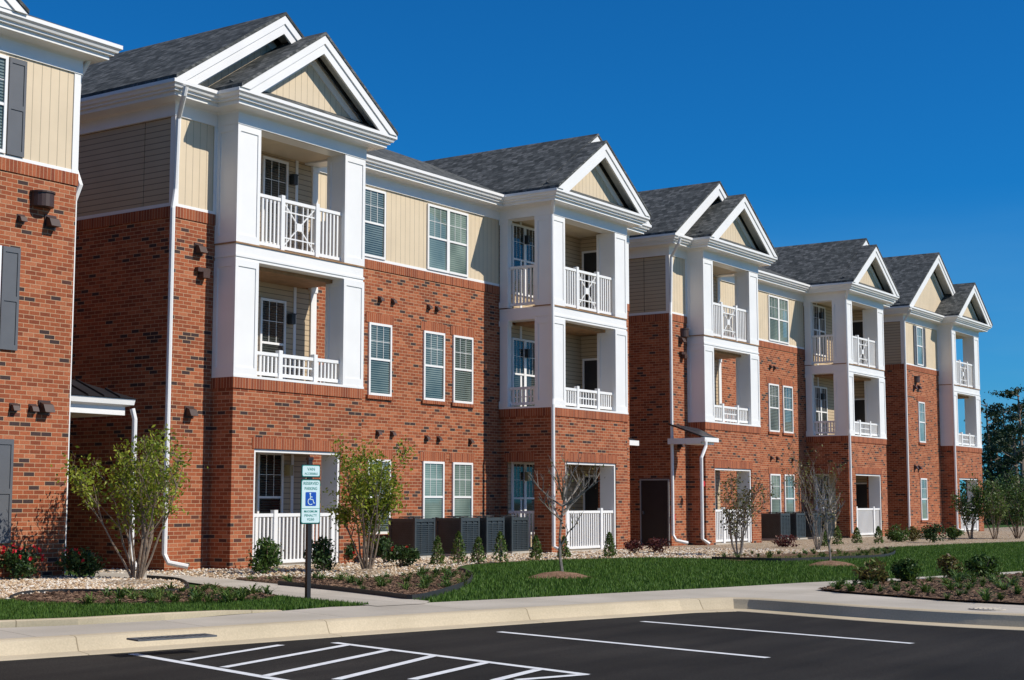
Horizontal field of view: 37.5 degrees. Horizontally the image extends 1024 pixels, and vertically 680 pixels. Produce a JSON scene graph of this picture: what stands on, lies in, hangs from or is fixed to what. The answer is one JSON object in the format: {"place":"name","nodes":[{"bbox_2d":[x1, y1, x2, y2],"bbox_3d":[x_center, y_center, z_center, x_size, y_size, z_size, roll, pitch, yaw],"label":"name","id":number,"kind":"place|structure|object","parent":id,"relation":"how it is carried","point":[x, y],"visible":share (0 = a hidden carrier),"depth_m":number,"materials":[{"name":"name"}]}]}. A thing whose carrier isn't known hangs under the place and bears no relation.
{"place":"outdoors","nodes":[
{"label":"outdoors","id":0,"kind":"place"},
{"bbox_2d":[95,569,428,605],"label":"entry path","id":1,"kind":"structure","parent":0,"point":[325,594],"depth_m":22.50,"materials":[{"name":"concrete"}]},
{"bbox_2d":[0,612,1023,679],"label":"parking lot","id":2,"kind":"structure","parent":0,"point":[940,653],"depth_m":14.64,"materials":[{"name":"asphalt"}]},
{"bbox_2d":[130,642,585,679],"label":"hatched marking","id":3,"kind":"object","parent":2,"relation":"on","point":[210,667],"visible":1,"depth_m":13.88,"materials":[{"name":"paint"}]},
{"bbox_2d":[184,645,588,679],"bbox_3d":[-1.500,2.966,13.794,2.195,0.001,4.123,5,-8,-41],"label":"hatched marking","id":4,"kind":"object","parent":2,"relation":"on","point":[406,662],"visible":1,"depth_m":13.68,"materials":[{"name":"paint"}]},
{"bbox_2d":[0,597,1023,660],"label":"kerb","id":5,"kind":"structure","parent":2,"relation":"on","point":[58,646],"depth_m":17.93,"materials":[{"name":"concrete"}]},
{"bbox_2d":[501,631,768,657],"bbox_3d":[1.149,3.191,15.850,0.100,0.001,3.897,5,-8,-41],"label":"parking line","id":6,"kind":"object","parent":2,"relation":"on","point":[638,645],"visible":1,"depth_m":15.62,"materials":[{"name":"paint"}]},
{"bbox_2d":[640,621,910,643],"bbox_3d":[2.919,3.351,17.334,0.100,0.001,3.933,5,-8,-41],"label":"parking line","id":7,"kind":"object","parent":2,"relation":"on","point":[779,632],"visible":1,"depth_m":17.18,"materials":[{"name":"paint"}]},
{"bbox_2d":[0,571,1023,638],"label":"pavement","id":8,"kind":"structure","parent":0,"point":[808,591],"depth_m":19.54,"materials":[{"name":"concrete"}]},
{"bbox_2d":[126,633,216,641],"bbox_3d":[-3.336,2.920,14.801,0.840,0.018,0.260,5,-8,-38],"label":"drain grate","id":9,"kind":"object","parent":8,"relation":"on","point":[170,637],"visible":1,"depth_m":14.74,"materials":[{"name":"metal"}]},
{"bbox_2d":[818,573,1023,602],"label":"mulch island","id":10,"kind":"structure","parent":8,"relation":"on","point":[1014,600],"depth_m":22.09,"materials":[{"name":"wood"}]},
{"bbox_2d":[851,557,889,583],"bbox_3d":[5.763,3.695,24.073,0.570,0.458,0.622,2,-6,-17],"label":"shrub","id":11,"kind":"object","parent":10,"relation":"on","point":[878,573],"visible":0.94,"depth_m":24.00,"materials":[{"name":"green plant"}]},
{"bbox_2d":[890,556,924,580],"bbox_3d":[6.521,3.801,24.983,0.551,0.449,0.554,-4,-7,34],"label":"shrub","id":12,"kind":"object","parent":10,"relation":"on","point":[901,569],"visible":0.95,"depth_m":24.86,"materials":[{"name":"green plant"}]},
{"bbox_2d":[936,553,963,576],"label":"shrub","id":13,"kind":"object","parent":10,"relation":"on","point":[947,562],"visible":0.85,"depth_m":26.20,"materials":[{"name":"green plant"}]},
{"bbox_2d":[963,553,1002,576],"bbox_3d":[8.295,3.971,26.553,0.645,0.435,0.692,-4,-7,34],"label":"shrub","id":14,"kind":"object","parent":10,"relation":"on","point":[980,564],"visible":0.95,"depth_m":26.48,"materials":[{"name":"green plant"}]},
{"bbox_2d":[973,587,995,600],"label":"grassy clump","id":15,"kind":"object","parent":10,"relation":"on","point":[986,595],"visible":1,"depth_m":20.05,"materials":[{"name":"green plant"}]},
{"bbox_2d":[22,0,1023,500],"label":"sky","id":16,"kind":"structure","parent":0,"point":[896,125],"materials":[{"name":"blue"}]},
{"bbox_2d":[64,520,1023,616],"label":"lawn","id":17,"kind":"structure","parent":0,"point":[467,567],"depth_m":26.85,"materials":[{"name":"green plant"}]},
{"bbox_2d":[0,0,122,578],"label":"apartment building","id":18,"kind":"structure","parent":17,"relation":"on","point":[44,65],"depth_m":26.43,"materials":[{"name":"brick"}]},
{"bbox_2d":[0,54,8,153],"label":"window","id":19,"kind":"structure","parent":18,"relation":"in","point":[4,60],"depth_m":26.08,"materials":[{"name":"clear glass"}]},
{"bbox_2d":[70,379,136,569],"bbox_3d":[-9.480,2.449,29.297,4.239,3.964,2.390,-4,-7,34],"label":"entrance canopy","id":20,"kind":"object","parent":18,"relation":"attached to","point":[88,400],"visible":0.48,"depth_m":28.93,"materials":[{"name":"metal"}]},
{"bbox_2d":[0,610,281,627],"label":"kerb","id":21,"kind":"structure","parent":17,"relation":"on","point":[96,619],"depth_m":16.90,"materials":[{"name":"concrete"}]},
{"bbox_2d":[0,594,367,619],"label":"grass","id":22,"kind":"structure","parent":17,"relation":"on","point":[12,609],"depth_m":18.98,"materials":[{"name":"plant"}]},
{"bbox_2d":[300,457,320,598],"bbox_3d":[-2.802,2.605,20.790,0.314,1.970,0.091,5,-8,-38],"label":"parking sign","id":23,"kind":"object","parent":17,"relation":"on","point":[310,503],"visible":1,"depth_m":20.78,"materials":[{"name":"metal"}]},
{"bbox_2d":[66,12,651,570],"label":"apartment building","id":24,"kind":"structure","parent":17,"relation":"on","point":[286,264],"depth_m":33.59,"materials":[{"name":"brick"}]},
{"bbox_2d":[256,453,283,541],"bbox_3d":[-5.341,3.467,33.234,0.060,1.980,0.820,-4,-7,34],"label":"door","id":25,"kind":"structure","parent":24,"relation":"in","point":[269,466],"depth_m":33.25,"materials":[{"name":"clear glass"}]},
{"bbox_2d":[258,297,286,378],"bbox_3d":[-5.341,0.077,33.599,0.060,1.980,0.820,-4,-7,34],"label":"door","id":26,"kind":"structure","parent":24,"relation":"in","point":[272,312],"depth_m":33.61,"materials":[{"name":"clear glass"}]},
{"bbox_2d":[261,155,288,243],"bbox_3d":[-5.341,-3.105,33.942,0.060,1.980,0.820,-4,-7,34],"label":"door","id":27,"kind":"structure","parent":24,"relation":"in","point":[275,172],"depth_m":33.95,"materials":[{"name":"clear glass"}]},
{"bbox_2d":[365,187,385,259],"bbox_3d":[-3.412,-2.881,37.239,0.060,1.720,0.890,-4,-7,34],"label":"window","id":28,"kind":"structure","parent":24,"relation":"in","point":[375,200],"depth_m":37.29,"materials":[{"name":"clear glass"}]},
{"bbox_2d":[366,459,390,537],"bbox_3d":[-3.249,3.864,36.736,0.080,1.900,1.000,-4,-7,34],"label":"window","id":29,"kind":"structure","parent":24,"relation":"in","point":[383,533],"depth_m":36.86,"materials":[{"name":"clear glass"}]},
{"bbox_2d":[366,322,393,400],"bbox_3d":[-3.249,0.529,37.095,0.080,1.870,1.000,-4,-7,34],"label":"window","id":30,"kind":"structure","parent":24,"relation":"in","point":[379,335],"depth_m":37.10,"materials":[{"name":"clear glass"}]},
{"bbox_2d":[422,461,444,517],"bbox_3d":[-2.014,4.014,38.544,0.060,1.810,0.890,-4,-7,34],"label":"window","id":31,"kind":"structure","parent":24,"relation":"in","point":[433,473],"depth_m":38.56,"materials":[{"name":"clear glass"}]},
{"bbox_2d":[421,330,446,404],"bbox_3d":[-2.014,0.723,38.899,0.080,1.870,1.010,-4,-7,34],"label":"window","id":32,"kind":"structure","parent":24,"relation":"in","point":[433,342],"depth_m":38.90,"materials":[{"name":"clear glass"}]},
{"bbox_2d":[426,203,467,276],"bbox_3d":[-1.693,-2.610,39.749,0.060,1.720,1.780,-4,-7,34],"label":"window","id":33,"kind":"structure","parent":24,"relation":"in","point":[447,229],"depth_m":39.71,"materials":[{"name":"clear glass"}]},
{"bbox_2d":[452,462,472,517],"bbox_3d":[-1.302,4.126,39.584,0.060,1.810,0.880,-4,-7,34],"label":"window","id":34,"kind":"structure","parent":24,"relation":"in","point":[462,473],"depth_m":39.61,"materials":[{"name":"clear glass"}]},
{"bbox_2d":[451,335,474,407],"bbox_3d":[-1.302,0.835,39.938,0.080,1.870,1.000,-4,-7,34],"label":"window","id":35,"kind":"structure","parent":24,"relation":"in","point":[462,346],"depth_m":39.93,"materials":[{"name":"clear glass"}]},
{"bbox_2d":[511,462,533,533],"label":"window","id":36,"kind":"structure","parent":24,"relation":"in","point":[522,489],"depth_m":41.47,"materials":[{"name":"clear glass"}]},
{"bbox_2d":[511,338,534,406],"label":"window","id":37,"kind":"structure","parent":24,"relation":"in","point":[520,365],"depth_m":41.84,"materials":[{"name":"clear glass"}]},
{"bbox_2d":[511,223,534,297],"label":"window","id":38,"kind":"structure","parent":24,"relation":"in","point":[520,251],"depth_m":42.18,"materials":[{"name":"clear glass"}]},
{"bbox_2d":[66,526,1023,582],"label":"gravel bed","id":39,"kind":"object","parent":17,"relation":"on","point":[1005,534],"visible":0.21,"depth_m":49.36,"materials":[{"name":"gravel"}]},
{"bbox_2d":[246,536,283,573],"bbox_3d":[-4.595,4.029,28.276,0.733,0.719,0.744,-4,-7,34],"label":"shrub","id":40,"kind":"object","parent":39,"relation":"on","point":[267,552],"visible":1,"depth_m":28.18,"materials":[{"name":"green plant"}]},
{"bbox_2d":[303,536,338,571],"bbox_3d":[-3.706,4.120,29.177,0.706,0.720,0.802,-4,-7,34],"label":"shrub","id":41,"kind":"object","parent":39,"relation":"on","point":[322,555],"visible":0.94,"depth_m":29.08,"materials":[{"name":"green plant"}]},
{"bbox_2d":[237,571,463,593],"bbox_3d":[-2.728,4.028,25.124,4.071,0.001,8.766,0,-6,-1],"label":"mulch bed","id":42,"kind":"object","parent":39,"relation":"on","point":[334,583],"visible":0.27,"depth_m":25.18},
{"bbox_2d":[278,567,472,599],"bbox_3d":[-2.147,4.026,25.204,3.032,0.090,8.825,-1,-6,7],"label":"bed edging","id":43,"kind":"object","parent":42,"relation":"on","point":[387,594],"visible":0.56,"depth_m":22.23,"materials":[{"name":"plastic"}]},
{"bbox_2d":[12,568,1023,602],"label":"mulch chips","id":44,"kind":"object","parent":42,"relation":"on","point":[62,596],"visible":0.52,"depth_m":22.43,"materials":[{"name":"brown wood"}]},
{"bbox_2d":[338,569,396,575],"bbox_3d":[-2.740,4.318,28.111,1.190,0.108,1.204,-4,-7,34],"label":"gravel mound","id":45,"kind":"object","parent":39,"relation":"on","point":[359,572],"visible":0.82,"depth_m":27.80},
{"bbox_2d":[322,433,416,568],"bbox_3d":[-2.831,3.158,29.230,1.900,2.686,2.365,-4,-7,34],"label":"small tree","id":46,"kind":"object","parent":39,"relation":"on","point":[363,506],"visible":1,"depth_m":29.06,"materials":[{"name":"green plant"}]},
{"bbox_2d":[369,536,393,562],"bbox_3d":[-2.805,4.626,33.231,0.633,0.626,0.666,3,-7,-29],"label":"shrub","id":47,"kind":"object","parent":39,"relation":"on","point":[384,543],"visible":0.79,"depth_m":33.14,"materials":[{"name":"green plant"}]},
{"bbox_2d":[383,544,420,565],"bbox_3d":[-2.286,4.496,31.476,0.782,0.498,0.747,2,-7,-20],"label":"rose bush","id":48,"kind":"object","parent":39,"relation":"on","point":[399,553],"visible":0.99,"depth_m":31.37,"materials":[{"name":"green plant"}]},
{"bbox_2d":[389,516,434,557],"bbox_3d":[-2.409,4.750,36.308,0.900,0.987,0.900,-4,-7,34],"label":"cooling unit","id":49,"kind":"object","parent":39,"relation":"on","point":[417,532],"visible":0.88,"depth_m":36.05,"materials":[{"name":"metal"}]},
{"bbox_2d":[428,536,445,564],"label":"evergreen shrub","id":50,"kind":"object","parent":39,"relation":"on","point":[438,556],"visible":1,"depth_m":32.09,"materials":[{"name":"green plant"}]},
{"bbox_2d":[449,531,467,563],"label":"evergreen shrub","id":51,"kind":"object","parent":39,"relation":"on","point":[459,554],"visible":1,"depth_m":32.77,"materials":[{"name":"green plant"}]},
{"bbox_2d":[435,516,481,555],"bbox_3d":[-1.368,4.914,37.829,0.900,0.987,0.900,-4,-7,34],"label":"cooling unit","id":52,"kind":"object","parent":39,"relation":"on","point":[447,530],"visible":0.8,"depth_m":37.56,"materials":[{"name":"metal"}]},
{"bbox_2d":[93,546,844,580],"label":"gravel stones","id":53,"kind":"object","parent":39,"relation":"on","point":[624,553],"visible":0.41,"depth_m":33.24,"materials":[{"name":"gravel"}]},
{"bbox_2d":[469,536,486,562],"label":"evergreen shrub","id":54,"kind":"object","parent":39,"relation":"on","point":[477,550],"visible":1,"depth_m":33.22,"materials":[{"name":"green plant"}]},
{"bbox_2d":[462,516,506,554],"bbox_3d":[-0.749,5.011,38.733,0.900,0.987,0.900,-4,-7,34],"label":"cooling unit","id":55,"kind":"object","parent":39,"relation":"on","point":[491,527],"visible":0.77,"depth_m":38.37,"materials":[{"name":"metal"}]},
{"bbox_2d":[491,530,509,561],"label":"evergreen shrub","id":56,"kind":"object","parent":39,"relation":"on","point":[501,538],"visible":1,"depth_m":33.69,"materials":[{"name":"green plant"}]},
{"bbox_2d":[497,515,530,553],"bbox_3d":[-0.113,5.111,39.661,0.900,0.987,0.900,-4,-7,34],"label":"cooling unit","id":57,"kind":"object","parent":39,"relation":"on","point":[517,534],"visible":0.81,"depth_m":39.34,"materials":[{"name":"metal"}]},
{"bbox_2d":[528,535,542,558],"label":"evergreen shrub","id":58,"kind":"object","parent":39,"relation":"on","point":[536,543],"visible":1,"depth_m":35.20,"materials":[{"name":"green plant"}]},
{"bbox_2d":[556,535,571,556],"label":"evergreen shrub","id":59,"kind":"object","parent":39,"relation":"on","point":[564,553],"visible":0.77,"depth_m":36.26,"materials":[{"name":"green plant"}]},
{"bbox_2d":[602,532,617,556],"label":"evergreen shrub","id":60,"kind":"object","parent":39,"relation":"on","point":[609,539],"visible":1,"depth_m":36.56,"materials":[{"name":"green plant"}]},
{"bbox_2d":[623,540,646,552],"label":"barberry shrub","id":61,"kind":"object","parent":39,"relation":"on","point":[631,545],"visible":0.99,"depth_m":39.28,"materials":[{"name":"red plant"}]},
{"bbox_2d":[647,537,671,552],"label":"barberry shrub","id":62,"kind":"object","parent":39,"relation":"on","point":[657,544],"visible":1,"depth_m":39.87,"materials":[{"name":"red plant"}]},
{"bbox_2d":[708,467,782,554],"bbox_3d":[5.729,4.381,38.502,1.604,2.241,2.361,-4,-7,34],"label":"small tree","id":63,"kind":"object","parent":39,"relation":"on","point":[737,505],"visible":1,"depth_m":38.36,"materials":[{"name":"green plant"}]},
{"bbox_2d":[761,512,789,539],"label":"cooling unit","id":64,"kind":"object","parent":39,"relation":"on","point":[774,525],"visible":0.95,"depth_m":53.15,"materials":[{"name":"metal"}]},
{"bbox_2d":[771,534,799,546],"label":"barberry shrub","id":65,"kind":"object","parent":39,"relation":"on","point":[783,541],"visible":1,"depth_m":45.29,"materials":[{"name":"red plant"}]},
{"bbox_2d":[784,512,807,539],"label":"cooling unit","id":66,"kind":"object","parent":39,"relation":"on","point":[797,525],"visible":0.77,"depth_m":54.17,"materials":[{"name":"metal"}]},
{"bbox_2d":[726,549,886,560],"bbox_3d":[7.980,5.464,38.458,3.494,0.001,10.328,-4,-7,34],"label":"mulch bed","id":67,"kind":"object","parent":39,"relation":"on","point":[795,554],"visible":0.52,"depth_m":38.21,"materials":[{"name":"soil"}]},
{"bbox_2d":[712,546,894,561],"bbox_3d":[8.609,5.459,38.517,2.777,0.090,10.286,-4,-7,34],"label":"bed edging","id":68,"kind":"object","parent":67,"relation":"on","point":[809,558],"visible":0.66,"depth_m":34.84,"materials":[{"name":"plastic"}]},
{"bbox_2d":[801,512,821,538],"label":"cooling unit","id":69,"kind":"object","parent":39,"relation":"on","point":[808,532],"visible":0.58,"depth_m":55.40,"materials":[{"name":"metal"}]},
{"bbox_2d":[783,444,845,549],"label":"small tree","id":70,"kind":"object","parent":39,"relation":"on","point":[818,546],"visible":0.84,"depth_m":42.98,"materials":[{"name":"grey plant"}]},
{"bbox_2d":[831,525,843,544],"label":"evergreen shrub","id":71,"kind":"object","parent":39,"relation":"on","point":[836,530],"visible":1,"depth_m":47.17,"materials":[{"name":"green plant"}]},
{"bbox_2d":[885,524,910,541],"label":"shrub","id":72,"kind":"object","parent":39,"relation":"on","point":[897,536],"visible":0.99,"depth_m":51.27,"materials":[{"name":"green plant"}]},
{"bbox_2d":[907,526,921,540],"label":"shrub","id":73,"kind":"object","parent":39,"relation":"on","point":[914,534],"visible":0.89,"depth_m":51.74,"materials":[{"name":"green plant"}]},
{"bbox_2d":[919,523,946,542],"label":"shrub","id":74,"kind":"object","parent":39,"relation":"on","point":[933,531],"visible":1,"depth_m":50.07,"materials":[{"name":"green plant"}]},
{"bbox_2d":[946,525,964,539],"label":"shrub","id":75,"kind":"object","parent":39,"relation":"on","point":[952,532],"visible":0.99,"depth_m":53.47,"materials":[{"name":"green plant"}]},
{"bbox_2d":[950,473,989,538],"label":"small tree","id":76,"kind":"object","parent":39,"relation":"on","point":[966,512],"visible":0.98,"depth_m":55.53,"materials":[{"name":"green plant"}]},
{"bbox_2d":[968,476,1016,538],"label":"small tree","id":77,"kind":"object","parent":39,"relation":"on","point":[992,506],"visible":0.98,"depth_m":55.41,"materials":[{"name":"green plant"}]},
{"bbox_2d":[990,471,1023,538],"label":"small tree","id":78,"kind":"object","parent":39,"relation":"on","point":[1018,511],"visible":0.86,"depth_m":56.13,"materials":[{"name":"green plant"}]},
{"bbox_2d":[531,571,589,578],"bbox_3d":[0.838,4.206,27.072,1.179,0.108,1.181,-4,-7,34],"label":"mulch ring","id":79,"kind":"object","parent":17,"relation":"on","point":[556,574],"visible":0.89,"depth_m":26.81,"materials":[{"name":"wood"}]},
{"bbox_2d":[526,452,603,571],"bbox_3d":[0.965,3.224,28.279,1.457,2.352,1.431,3,-7,-29],"label":"young tree","id":80,"kind":"object","parent":17,"relation":"on","point":[563,492],"visible":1,"depth_m":28.16,"materials":[{"name":"grey plant"}]},
{"bbox_2d":[628,181,899,545],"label":"apartment building","id":81,"kind":"structure","parent":17,"relation":"on","point":[755,351],"depth_m":50.90,"materials":[{"name":"brick"}]},
{"bbox_2d":[639,479,669,544],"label":"door","id":82,"kind":"structure","parent":81,"relation":"in","point":[654,493],"depth_m":47.04,"materials":[{"name":"metal"}]},
{"bbox_2d":[668,423,718,544],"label":"entrance canopy","id":83,"kind":"object","parent":81,"relation":"attached to","point":[705,439],"visible":1,"depth_m":46.27,"materials":[{"name":"metal"}]},
{"bbox_2d":[768,383,780,434],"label":"window","id":84,"kind":"structure","parent":81,"relation":"in","point":[773,389],"depth_m":56.05,"materials":[{"name":"clear glass"}]},
{"bbox_2d":[769,474,780,511],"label":"window","id":85,"kind":"structure","parent":81,"relation":"in","point":[775,504],"depth_m":55.75,"materials":[{"name":"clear glass"}]},
{"bbox_2d":[768,294,788,343],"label":"window","id":86,"kind":"structure","parent":81,"relation":"in","point":[778,312],"depth_m":56.85,"materials":[{"name":"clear glass"}]},
{"bbox_2d":[782,385,794,435],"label":"window","id":87,"kind":"structure","parent":81,"relation":"in","point":[787,391],"depth_m":57.09,"materials":[{"name":"clear glass"}]},
{"bbox_2d":[784,474,794,511],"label":"window","id":88,"kind":"structure","parent":81,"relation":"in","point":[789,496],"depth_m":56.73,"materials":[{"name":"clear glass"}]},
{"bbox_2d":[812,304,825,356],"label":"window","id":89,"kind":"structure","parent":81,"relation":"in","point":[819,325],"depth_m":59.38,"materials":[{"name":"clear glass"}]},
{"bbox_2d":[814,386,827,434],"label":"window","id":90,"kind":"structure","parent":81,"relation":"in","point":[821,406],"depth_m":59.03,"materials":[{"name":"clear glass"}]},
{"bbox_2d":[815,474,829,512],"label":"window","id":91,"kind":"structure","parent":81,"relation":"in","point":[820,481],"depth_m":58.64,"materials":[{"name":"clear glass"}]},
{"bbox_2d":[809,560,854,565],"bbox_3d":[6.809,4.744,32.066,1.079,0.108,1.093,-4,-7,34],"label":"mulch ring","id":92,"kind":"object","parent":17,"relation":"on","point":[833,563],"visible":0.87,"depth_m":31.83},
{"bbox_2d":[810,468,846,560],"bbox_3d":[6.882,3.803,32.645,0.701,2.130,0.617,0,-6,-4],"label":"young tree","id":93,"kind":"object","parent":92,"relation":"on","point":[834,512],"visible":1,"depth_m":32.62,"materials":[{"name":"grey plant"}]},
{"bbox_2d":[883,252,992,533],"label":"apartment building","id":94,"kind":"structure","parent":17,"relation":"on","point":[932,313],"depth_m":67.45,"materials":[{"name":"brick"}]},
{"bbox_2d":[916,326,923,365],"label":"window","id":95,"kind":"structure","parent":94,"relation":"in","point":[919,330],"depth_m":66.57,"materials":[{"name":"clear glass"}]},
{"bbox_2d":[918,402,926,444],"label":"window","id":96,"kind":"structure","parent":94,"relation":"in","point":[921,405],"depth_m":66.15,"materials":[{"name":"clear glass"}]},
{"bbox_2d":[920,478,928,521],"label":"window","id":97,"kind":"structure","parent":94,"relation":"in","point":[923,481],"depth_m":65.79,"materials":[{"name":"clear glass"}]},
{"bbox_2d":[960,446,1023,524],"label":"undergrowth","id":98,"kind":"object","parent":17,"relation":"on","point":[963,485],"visible":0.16,"depth_m":92.50,"materials":[{"name":"green plant"}]},
{"bbox_2d":[982,431,1023,523],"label":"pine tree","id":99,"kind":"object","parent":17,"relation":"on","point":[1010,441],"visible":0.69,"depth_m":94.66,"materials":[{"name":"green plant"}]},
{"bbox_2d":[982,406,1023,516],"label":"pine tree","id":100,"kind":"object","parent":17,"relation":"on","point":[1008,411],"visible":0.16,"depth_m":114.21,"materials":[{"name":"green plant"}]},
{"bbox_2d":[983,384,1023,485],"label":"pine tree","id":101,"kind":"object","parent":17,"relation":"on","point":[1019,427],"visible":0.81,"depth_m":99.64,"materials":[{"name":"green plant"}]},
{"bbox_2d":[964,399,1019,482],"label":"pine tree","id":102,"kind":"object","parent":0,"point":[991,427],"visible":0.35,"depth_m":104.57,"materials":[{"name":"green plant"}]},
{"label":"gravel bed","id":103,"kind":"structure","parent":0,"visible":0},
{"bbox_2d":[0,543,43,578],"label":"rose bush","id":104,"kind":"object","parent":103,"relation":"on","point":[17,562],"visible":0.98,"depth_m":25.44,"materials":[{"name":"green plant"}]},
{"bbox_2d":[54,545,109,576],"bbox_3d":[-7.527,3.871,26.244,0.874,0.594,1.008,-4,-7,34],"label":"rose bush","id":105,"kind":"object","parent":103,"relation":"on","point":[83,564],"visible":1,"depth_m":26.11,"materials":[{"name":"green plant"}]},
{"bbox_2d":[0,574,186,599],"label":"gravel stones","id":106,"kind":"object","parent":103,"relation":"on","point":[41,582],"visible":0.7,"depth_m":23.91,"materials":[{"name":"gravel"}]},
{"bbox_2d":[9,575,188,597],"bbox_3d":[-5.738,3.816,23.250,1.986,0.090,5.750,-1,-6,7],"label":"bed edging","id":107,"kind":"object","parent":103,"relation":"on","point":[96,590],"visible":0.48,"depth_m":22.04,"materials":[{"name":"plastic"}]},
{"bbox_2d":[50,423,207,578],"bbox_3d":[-6.448,2.797,26.182,2.626,2.753,2.175,0,-6,-2],"label":"small tree","id":108,"kind":"object","parent":103,"relation":"on","point":[147,508],"visible":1,"depth_m":25.93,"materials":[{"name":"green plant"}]},
{"bbox_2d":[95,579,169,586],"bbox_3d":[-6.008,3.910,24.320,1.662,0.108,1.669,-4,-7,34],"label":"gravel mound","id":109,"kind":"object","parent":103,"relation":"on","point":[129,582],"visible":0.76,"depth_m":24.02,"materials":[{"name":"gravel"}]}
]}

